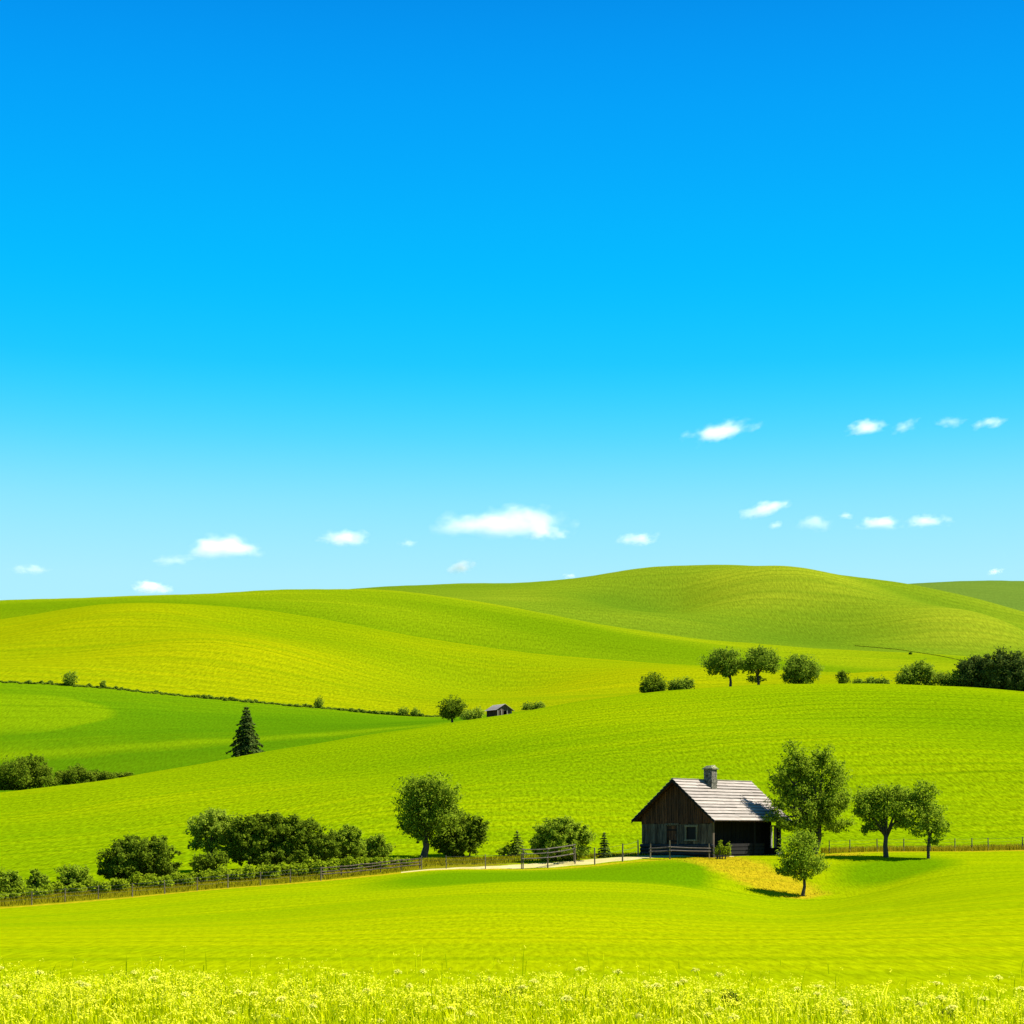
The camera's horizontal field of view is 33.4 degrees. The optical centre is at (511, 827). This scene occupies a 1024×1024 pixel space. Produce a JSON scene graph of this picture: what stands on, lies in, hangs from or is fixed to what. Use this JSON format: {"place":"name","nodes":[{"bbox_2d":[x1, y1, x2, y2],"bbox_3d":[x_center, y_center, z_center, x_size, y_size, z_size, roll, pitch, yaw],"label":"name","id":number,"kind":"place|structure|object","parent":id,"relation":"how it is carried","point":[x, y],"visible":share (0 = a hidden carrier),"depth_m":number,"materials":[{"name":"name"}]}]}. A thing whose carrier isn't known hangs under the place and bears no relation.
{"place":"outdoors","nodes":[
{"label":"outdoors","id":0,"kind":"place"},
{"bbox_2d":[0,863,409,905],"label":"verge grass","id":1,"kind":"structure","parent":0,"point":[88,892],"depth_m":106.51,"materials":[{"name":"green plant"}]},
{"bbox_2d":[0,682,528,791],"bbox_3d":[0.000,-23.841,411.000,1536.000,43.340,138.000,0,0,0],"label":"valley field","id":2,"kind":"structure","parent":0,"point":[61,727],"depth_m":417.00,"materials":[{"name":"green plant"}]},
{"bbox_2d":[61,670,79,685],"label":"bush","id":3,"kind":"object","parent":2,"relation":"on","point":[71,678],"visible":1,"depth_m":479.64,"materials":[{"name":"green plant"}]},
{"bbox_2d":[99,680,106,687],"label":"bush","id":4,"kind":"object","parent":2,"relation":"on","point":[103,684],"visible":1,"depth_m":479.81,"materials":[{"name":"green plant"}]},
{"bbox_2d":[0,680,441,716],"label":"hedge","id":5,"kind":"object","parent":2,"relation":"on","point":[204,696],"visible":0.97,"depth_m":479.33,"materials":[{"name":"green plant"}]},
{"bbox_2d":[313,696,324,707],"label":"bush","id":6,"kind":"object","parent":2,"relation":"on","point":[318,702],"visible":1,"depth_m":479.53,"materials":[{"name":"green plant"}]},
{"bbox_2d":[397,706,409,715],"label":"bush","id":7,"kind":"object","parent":2,"relation":"on","point":[404,711],"visible":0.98,"depth_m":479.14,"materials":[{"name":"green plant"}]},
{"bbox_2d":[410,707,421,715],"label":"bush","id":8,"kind":"object","parent":2,"relation":"on","point":[414,711],"visible":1,"depth_m":479.29,"materials":[{"name":"green plant"}]},
{"bbox_2d":[0,603,951,716],"bbox_3d":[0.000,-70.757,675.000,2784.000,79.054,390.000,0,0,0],"label":"yellow hill","id":9,"kind":"structure","parent":0,"point":[241,653],"depth_m":627.99,"materials":[{"name":"plant"}]},
{"bbox_2d":[0,849,1023,1023],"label":"meadow field","id":10,"kind":"structure","parent":0,"point":[914,917],"depth_m":48.50,"materials":[{"name":"green plant"}]},
{"bbox_2d":[24,868,50,888],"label":"bush","id":11,"kind":"object","parent":10,"relation":"on","point":[36,880],"visible":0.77,"depth_m":108.45,"materials":[{"name":"green plant"}]},
{"bbox_2d":[50,864,93,885],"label":"bush","id":12,"kind":"object","parent":10,"relation":"on","point":[72,875],"visible":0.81,"depth_m":111.28,"materials":[{"name":"green plant"}]},
{"bbox_2d":[80,982,90,1009],"bbox_3d":[-5.239,2.174,20.991,0.131,0.554,0.131,-1,-2,-31],"label":"wildflower","id":13,"kind":"object","parent":10,"relation":"on","point":[84,984],"visible":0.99,"depth_m":20.98,"materials":[{"name":"yellow plant"}]},
{"bbox_2d":[8,867,320,904],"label":"wire fence","id":14,"kind":"object","parent":10,"relation":"on","point":[65,892],"visible":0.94,"depth_m":102.84,"materials":[{"name":"brown wood"}]},
{"bbox_2d":[0,853,413,899],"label":"undergrowth","id":15,"kind":"object","parent":10,"relation":"on","point":[219,872],"visible":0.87,"depth_m":111.54,"materials":[{"name":"green plant"}]},
{"bbox_2d":[249,991,257,1011],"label":"wildflower","id":16,"kind":"object","parent":10,"relation":"on","point":[254,993],"visible":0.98,"depth_m":20.29,"materials":[{"name":"yellow plant"}]},
{"bbox_2d":[276,996,284,1014],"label":"wildflower","id":17,"kind":"object","parent":10,"relation":"on","point":[282,998],"visible":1,"depth_m":19.69,"materials":[{"name":"yellow plant"}]},
{"bbox_2d":[256,810,312,864],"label":"broadleaf tree","id":18,"kind":"object","parent":10,"relation":"on","point":[287,831],"visible":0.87,"depth_m":119.35,"materials":[{"name":"green plant"}]},
{"bbox_2d":[310,1002,317,1009],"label":"wildflower","id":19,"kind":"object","parent":10,"relation":"on","point":[312,1005],"visible":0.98,"depth_m":19.16,"materials":[{"name":"yellow plant"}]},
{"bbox_2d":[294,815,342,864],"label":"broadleaf tree","id":20,"kind":"object","parent":10,"relation":"on","point":[321,845],"visible":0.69,"depth_m":120.22,"materials":[{"name":"green plant"}]},
{"bbox_2d":[326,824,367,861],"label":"bush","id":21,"kind":"object","parent":10,"relation":"on","point":[353,844],"visible":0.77,"depth_m":122.26,"materials":[{"name":"green plant"}]},
{"bbox_2d":[321,857,420,877],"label":"rail fence","id":22,"kind":"object","parent":10,"relation":"on","point":[361,867],"visible":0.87,"depth_m":113.76,"materials":[{"name":"brown wood"}]},
{"bbox_2d":[360,833,395,858],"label":"bush","id":23,"kind":"object","parent":10,"relation":"on","point":[376,845],"visible":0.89,"depth_m":123.44,"materials":[{"name":"green plant"}]},
{"bbox_2d":[394,969,401,999],"bbox_3d":[-1.544,2.190,23.295,0.114,0.528,0.114,-4,4,-8],"label":"wildflower","id":24,"kind":"object","parent":10,"relation":"on","point":[396,972],"visible":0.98,"depth_m":23.28,"materials":[{"name":"yellow plant"}]},
{"bbox_2d":[444,1006,455,1013],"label":"wildflower","id":25,"kind":"object","parent":10,"relation":"on","point":[451,1007],"visible":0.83,"depth_m":19.26,"materials":[{"name":"yellow plant"}]},
{"bbox_2d":[421,854,521,868],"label":"wire fence","id":26,"kind":"object","parent":10,"relation":"on","point":[485,855],"visible":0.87,"depth_m":116.45,"materials":[{"name":"brown wood"}]},
{"bbox_2d":[495,984,531,1002],"bbox_3d":[0.035,2.195,21.978,0.524,0.350,0.472,0,0,0],"label":"weed clump","id":27,"kind":"object","parent":10,"relation":"on","point":[511,993],"visible":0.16,"depth_m":21.96,"materials":[{"name":"plant"}]},
{"bbox_2d":[507,831,526,855],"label":"spruce","id":28,"kind":"object","parent":10,"relation":"on","point":[517,842],"visible":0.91,"depth_m":130.04,"materials":[{"name":"green plant"}]},
{"bbox_2d":[516,985,527,995],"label":"wildflower","id":29,"kind":"object","parent":10,"relation":"on","point":[522,986],"visible":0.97,"depth_m":20.83,"materials":[{"name":"yellow plant"}]},
{"bbox_2d":[528,978,538,992],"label":"wildflower","id":30,"kind":"object","parent":10,"relation":"on","point":[533,980],"visible":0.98,"depth_m":21.34,"materials":[{"name":"yellow plant"}]},
{"bbox_2d":[521,844,575,868],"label":"rail fence","id":31,"kind":"object","parent":10,"relation":"on","point":[523,854],"visible":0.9,"depth_m":118.21,"materials":[{"name":"brown wood"}]},
{"bbox_2d":[528,814,597,860],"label":"bush","id":32,"kind":"object","parent":10,"relation":"on","point":[561,831],"visible":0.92,"depth_m":121.34,"materials":[{"name":"green plant"}]},
{"bbox_2d":[561,994,571,1016],"bbox_3d":[0.591,2.152,18.945,0.126,0.605,0.126,4,2,14],"label":"wildflower","id":33,"kind":"object","parent":10,"relation":"on","point":[567,997],"visible":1,"depth_m":18.93,"materials":[{"name":"yellow plant"}]},
{"bbox_2d":[596,833,612,857],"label":"spruce","id":34,"kind":"object","parent":10,"relation":"on","point":[604,847],"visible":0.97,"depth_m":122.63,"materials":[{"name":"green plant"}]},
{"bbox_2d":[574,840,638,864],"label":"wire fence","id":35,"kind":"object","parent":10,"relation":"on","point":[575,848],"visible":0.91,"depth_m":119.86,"materials":[{"name":"brown wood"}]},
{"bbox_2d":[634,1013,642,1021],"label":"wildflower","id":36,"kind":"object","parent":10,"relation":"on","point":[638,1015],"visible":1,"depth_m":18.46,"materials":[{"name":"yellow plant"}]},
{"bbox_2d":[651,983,661,989],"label":"wildflower","id":37,"kind":"object","parent":10,"relation":"on","point":[657,985],"visible":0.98,"depth_m":20.73,"materials":[{"name":"yellow plant"}]},
{"bbox_2d":[673,981,681,986],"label":"wildflower","id":38,"kind":"object","parent":10,"relation":"on","point":[678,983],"visible":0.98,"depth_m":21.61,"materials":[{"name":"yellow plant"}]},
{"bbox_2d":[649,840,710,858],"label":"rail fence","id":39,"kind":"object","parent":10,"relation":"on","point":[669,850],"visible":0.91,"depth_m":120.40,"materials":[{"name":"brown wood"}]},
{"bbox_2d":[631,765,791,857],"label":"farmhouse","id":40,"kind":"object","parent":10,"relation":"on","point":[711,809],"visible":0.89,"depth_m":124.51,"materials":[{"name":"brown wood"}]},
{"bbox_2d":[667,826,676,843],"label":"door","id":41,"kind":"structure","parent":40,"relation":"in","point":[671,830],"depth_m":123.73,"materials":[{"name":"brown wood"}]},
{"bbox_2d":[684,825,697,840],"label":"window","id":42,"kind":"structure","parent":40,"relation":"in","point":[691,831],"depth_m":122.64,"materials":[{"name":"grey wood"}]},
{"bbox_2d":[715,1006,724,1023],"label":"wildflower","id":43,"kind":"object","parent":10,"relation":"on","point":[719,1011],"visible":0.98,"depth_m":19.52,"materials":[{"name":"yellow plant"}]},
{"bbox_2d":[713,840,731,858],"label":"bush","id":44,"kind":"object","parent":10,"relation":"on","point":[724,850],"visible":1,"depth_m":120.24,"materials":[{"name":"green plant"}]},
{"bbox_2d":[719,989,741,1007],"bbox_3d":[2.802,2.202,21.845,0.313,0.292,0.267,0,0,0],"label":"weed clump","id":45,"kind":"object","parent":10,"relation":"on","point":[732,996],"visible":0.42,"depth_m":21.82,"materials":[{"name":"plant"}]},
{"bbox_2d":[729,1013,739,1021],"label":"wildflower","id":46,"kind":"object","parent":10,"relation":"on","point":[735,1017],"visible":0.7,"depth_m":18.32,"materials":[{"name":"yellow plant"}]},
{"bbox_2d":[773,828,831,895],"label":"broadleaf tree","id":47,"kind":"object","parent":10,"relation":"on","point":[804,861],"visible":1,"depth_m":108.27,"materials":[{"name":"green plant"}]},
{"bbox_2d":[762,738,857,853],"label":"broadleaf tree","id":48,"kind":"object","parent":10,"relation":"on","point":[816,814],"visible":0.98,"depth_m":126.57,"materials":[{"name":"green plant"}]},
{"bbox_2d":[813,991,821,1019],"bbox_3d":[3.680,2.206,20.569,0.111,0.475,0.112,2,-5,-1],"label":"wildflower","id":49,"kind":"object","parent":10,"relation":"on","point":[817,993],"visible":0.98,"depth_m":20.58,"materials":[{"name":"yellow plant"}]},
{"bbox_2d":[842,999,852,1020],"bbox_3d":[3.816,2.203,19.451,0.134,0.499,0.133,3,4,40],"label":"wildflower","id":50,"kind":"object","parent":10,"relation":"on","point":[848,1003],"visible":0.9,"depth_m":19.43,"materials":[{"name":"yellow plant"}]},
{"bbox_2d":[851,780,922,857],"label":"broadleaf tree","id":51,"kind":"object","parent":10,"relation":"on","point":[870,804],"visible":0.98,"depth_m":122.67,"materials":[{"name":"green plant"}]},
{"bbox_2d":[916,1001,927,1007],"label":"wildflower","id":52,"kind":"object","parent":10,"relation":"on","point":[919,1002],"visible":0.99,"depth_m":19.16,"materials":[{"name":"yellow plant"}]},
{"bbox_2d":[829,837,1023,851],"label":"wire fence","id":53,"kind":"object","parent":10,"relation":"on","point":[1022,844],"visible":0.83,"depth_m":130.12,"materials":[{"name":"brown wood"}]},
{"bbox_2d":[901,779,953,858],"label":"broadleaf tree","id":54,"kind":"object","parent":10,"relation":"on","point":[924,811],"visible":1,"depth_m":122.06,"materials":[{"name":"green plant"}]},
{"bbox_2d":[933,981,942,1003],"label":"wildflower","id":55,"kind":"object","parent":10,"relation":"on","point":[937,983],"visible":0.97,"depth_m":22.48,"materials":[{"name":"yellow plant"}]},
{"bbox_2d":[936,994,946,1023],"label":"wildflower","id":56,"kind":"object","parent":10,"relation":"on","point":[941,997],"visible":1,"depth_m":19.38,"materials":[{"name":"yellow plant"}]},
{"bbox_2d":[938,1008,956,1020],"bbox_3d":[5.144,2.229,20.187,0.261,0.186,0.208,0,0,0],"label":"weed clump","id":57,"kind":"object","parent":10,"relation":"on","point":[950,1012],"visible":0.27,"depth_m":20.16,"materials":[{"name":"green plant"}]},
{"bbox_2d":[946,1005,957,1023],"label":"wildflower","id":58,"kind":"object","parent":10,"relation":"on","point":[951,1007],"visible":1,"depth_m":18.61,"materials":[{"name":"yellow plant"}]},
{"bbox_2d":[978,996,989,1010],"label":"wildflower","id":59,"kind":"object","parent":10,"relation":"on","point":[984,998],"visible":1,"depth_m":20.11,"materials":[{"name":"yellow plant"}]},
{"bbox_2d":[0,683,1023,887],"bbox_3d":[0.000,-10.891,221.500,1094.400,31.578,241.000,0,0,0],"label":"hill","id":60,"kind":"structure","parent":0,"point":[610,767],"depth_m":203.77,"materials":[{"name":"green plant"}]},
{"bbox_2d":[0,866,26,893],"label":"bush","id":61,"kind":"object","parent":60,"relation":"on","point":[9,881],"visible":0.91,"depth_m":109.16,"materials":[{"name":"green plant"}]},
{"bbox_2d":[0,752,60,790],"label":"bush","id":62,"kind":"object","parent":60,"relation":"on","point":[16,775],"visible":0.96,"depth_m":264.33,"materials":[{"name":"green plant"}]},
{"bbox_2d":[53,763,97,784],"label":"bush","id":63,"kind":"object","parent":60,"relation":"on","point":[69,776],"visible":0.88,"depth_m":268.55,"materials":[{"name":"green plant"}]},
{"bbox_2d":[91,769,116,780],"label":"bush","id":64,"kind":"object","parent":60,"relation":"on","point":[104,776],"visible":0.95,"depth_m":270.31,"materials":[{"name":"green plant"}]},
{"bbox_2d":[112,772,133,777],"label":"bush","id":65,"kind":"object","parent":60,"relation":"on","point":[121,774],"visible":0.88,"depth_m":272.40,"materials":[{"name":"green plant"}]},
{"bbox_2d":[95,832,182,880],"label":"bush","id":66,"kind":"object","parent":60,"relation":"on","point":[131,855],"visible":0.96,"depth_m":112.74,"materials":[{"name":"green plant"}]},
{"bbox_2d":[188,848,231,872],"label":"bush","id":67,"kind":"object","parent":60,"relation":"on","point":[200,862],"visible":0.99,"depth_m":117.67,"materials":[{"name":"green plant"}]},
{"bbox_2d":[185,806,235,855],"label":"broadleaf tree","id":68,"kind":"object","parent":60,"relation":"on","point":[210,828],"visible":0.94,"depth_m":120.01,"materials":[{"name":"green plant"}]},
{"bbox_2d":[225,706,265,756],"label":"spruce","id":69,"kind":"object","parent":60,"relation":"on","point":[247,742],"visible":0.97,"depth_m":292.29,"materials":[{"name":"green plant"}]},
{"bbox_2d":[220,813,282,868],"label":"broadleaf tree","id":70,"kind":"object","parent":60,"relation":"on","point":[245,844],"visible":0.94,"depth_m":118.88,"materials":[{"name":"green plant"}]},
{"bbox_2d":[390,767,465,857],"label":"broadleaf tree","id":71,"kind":"object","parent":60,"relation":"on","point":[424,821],"visible":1,"depth_m":126.95,"materials":[{"name":"green plant"}]},
{"bbox_2d":[435,694,468,722],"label":"round tree","id":72,"kind":"object","parent":60,"relation":"on","point":[452,709],"visible":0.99,"depth_m":303.06,"materials":[{"name":"green plant"}]},
{"bbox_2d":[429,812,489,856],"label":"bush","id":73,"kind":"object","parent":60,"relation":"on","point":[456,844],"visible":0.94,"depth_m":128.45,"materials":[{"name":"green plant"}]},
{"bbox_2d":[459,706,484,719],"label":"bush","id":74,"kind":"object","parent":60,"relation":"on","point":[473,714],"visible":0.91,"depth_m":297.56,"materials":[{"name":"green plant"}]},
{"bbox_2d":[485,704,513,716],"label":"barn","id":75,"kind":"structure","parent":60,"relation":"on","point":[498,710],"depth_m":302.87,"materials":[{"name":"grey wood"}]},
{"bbox_2d":[495,842,518,855],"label":"bush","id":76,"kind":"object","parent":60,"relation":"on","point":[506,849],"visible":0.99,"depth_m":130.11,"materials":[{"name":"green plant"}]},
{"bbox_2d":[520,701,545,709],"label":"bush","id":77,"kind":"object","parent":60,"relation":"on","point":[529,706],"visible":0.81,"depth_m":303.88,"materials":[{"name":"green plant"}]},
{"bbox_2d":[638,671,668,692],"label":"bush","id":78,"kind":"object","parent":60,"relation":"on","point":[656,684],"visible":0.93,"depth_m":309.51,"materials":[{"name":"green plant"}]},
{"bbox_2d":[666,676,695,690],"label":"bush","id":79,"kind":"object","parent":60,"relation":"on","point":[674,684],"visible":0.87,"depth_m":311.54,"materials":[{"name":"green plant"}]},
{"bbox_2d":[696,646,747,686],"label":"umbrella tree","id":80,"kind":"object","parent":60,"relation":"on","point":[721,663],"visible":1,"depth_m":313.62,"materials":[{"name":"green plant"}]},
{"bbox_2d":[738,644,782,684],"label":"umbrella tree","id":81,"kind":"object","parent":60,"relation":"on","point":[761,658],"visible":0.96,"depth_m":315.03,"materials":[{"name":"green plant"}]},
{"bbox_2d":[780,652,825,683],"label":"round tree","id":82,"kind":"object","parent":60,"relation":"on","point":[796,669],"visible":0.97,"depth_m":318.07,"materials":[{"name":"green plant"}]},
{"bbox_2d":[833,669,850,683],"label":"bush","id":83,"kind":"object","parent":60,"relation":"on","point":[843,676],"visible":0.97,"depth_m":320.97,"materials":[{"name":"green plant"}]},
{"bbox_2d":[852,678,864,682],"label":"scrub","id":84,"kind":"object","parent":60,"relation":"on","point":[857,680],"visible":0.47,"depth_m":321.07,"materials":[{"name":"green plant"}]},
{"bbox_2d":[863,676,879,683],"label":"scrub","id":85,"kind":"object","parent":60,"relation":"on","point":[871,680],"visible":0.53,"depth_m":321.08,"materials":[{"name":"green plant"}]},
{"bbox_2d":[877,675,892,683],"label":"scrub","id":86,"kind":"object","parent":60,"relation":"on","point":[883,681],"visible":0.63,"depth_m":320.50,"materials":[{"name":"green plant"}]},
{"bbox_2d":[894,658,941,685],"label":"bush","id":87,"kind":"object","parent":60,"relation":"on","point":[913,676],"visible":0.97,"depth_m":321.23,"materials":[{"name":"green plant"}]},
{"bbox_2d":[934,668,968,685],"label":"bush","id":88,"kind":"object","parent":60,"relation":"on","point":[947,679],"visible":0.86,"depth_m":319.36,"materials":[{"name":"green plant"}]},
{"bbox_2d":[952,654,992,686],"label":"wood tree","id":89,"kind":"object","parent":60,"relation":"on","point":[967,676],"visible":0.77,"depth_m":317.77,"materials":[{"name":"green plant"}]},
{"bbox_2d":[970,644,1015,689],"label":"wood tree","id":90,"kind":"object","parent":60,"relation":"on","point":[992,669],"visible":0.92,"depth_m":315.84,"materials":[{"name":"green plant"}]},
{"bbox_2d":[998,646,1023,690],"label":"wood tree","id":91,"kind":"object","parent":60,"relation":"on","point":[1017,664],"visible":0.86,"depth_m":315.11,"materials":[{"name":"green plant"}]},
{"bbox_2d":[0,944,1023,1023],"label":"meadow grass","id":92,"kind":"structure","parent":0,"point":[388,1017],"depth_m":20.78,"materials":[{"name":"plant"}]},
{"bbox_2d":[0,589,1023,672],"bbox_3d":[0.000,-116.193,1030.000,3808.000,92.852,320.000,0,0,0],"label":"ridge hill","id":93,"kind":"structure","parent":0,"point":[468,622],"depth_m":981.01,"materials":[{"name":"green plant"}]},
{"bbox_2d":[855,645,962,660],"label":"hedge","id":94,"kind":"object","parent":93,"relation":"on","point":[910,651],"visible":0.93,"depth_m":1228.86,"materials":[{"name":"green plant"}]},
{"bbox_2d":[0,976,1023,1023],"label":"arching grass","id":95,"kind":"structure","parent":0,"point":[534,1006],"depth_m":20.41,"materials":[{"name":"green plant"}]},
{"bbox_2d":[0,0,1023,599],"label":"sky","id":96,"kind":"structure","parent":0,"point":[294,294],"materials":[{"name":"blue"}]},
{"bbox_2d":[410,852,648,867],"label":"verge grass","id":97,"kind":"structure","parent":0,"point":[473,860],"depth_m":123.38,"materials":[{"name":"green plant"}]},
{"bbox_2d":[401,855,733,872],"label":"path","id":98,"kind":"structure","parent":0,"point":[564,863],"depth_m":119.78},
{"bbox_2d":[356,565,1023,657],"bbox_3d":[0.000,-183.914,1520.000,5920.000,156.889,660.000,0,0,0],"label":"hill","id":99,"kind":"structure","parent":0,"point":[791,606],"depth_m":1370.23,"materials":[{"name":"green plant"}]},
{"bbox_2d":[670,853,861,896],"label":"dry grass","id":100,"kind":"structure","parent":0,"point":[758,874],"depth_m":114.47,"materials":[{"name":"yellow plant"}]},
{"bbox_2d":[820,843,1023,853],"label":"dry grass","id":101,"kind":"structure","parent":0,"point":[979,847],"depth_m":131.05,"materials":[{"name":"green plant"}]},
{"bbox_2d":[912,580,1023,611],"bbox_3d":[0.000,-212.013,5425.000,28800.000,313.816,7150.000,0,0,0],"label":"distant hill","id":102,"kind":"structure","parent":0,"point":[1009,594],"depth_m":2225.37,"materials":[{"name":"green plant"}]}
]}

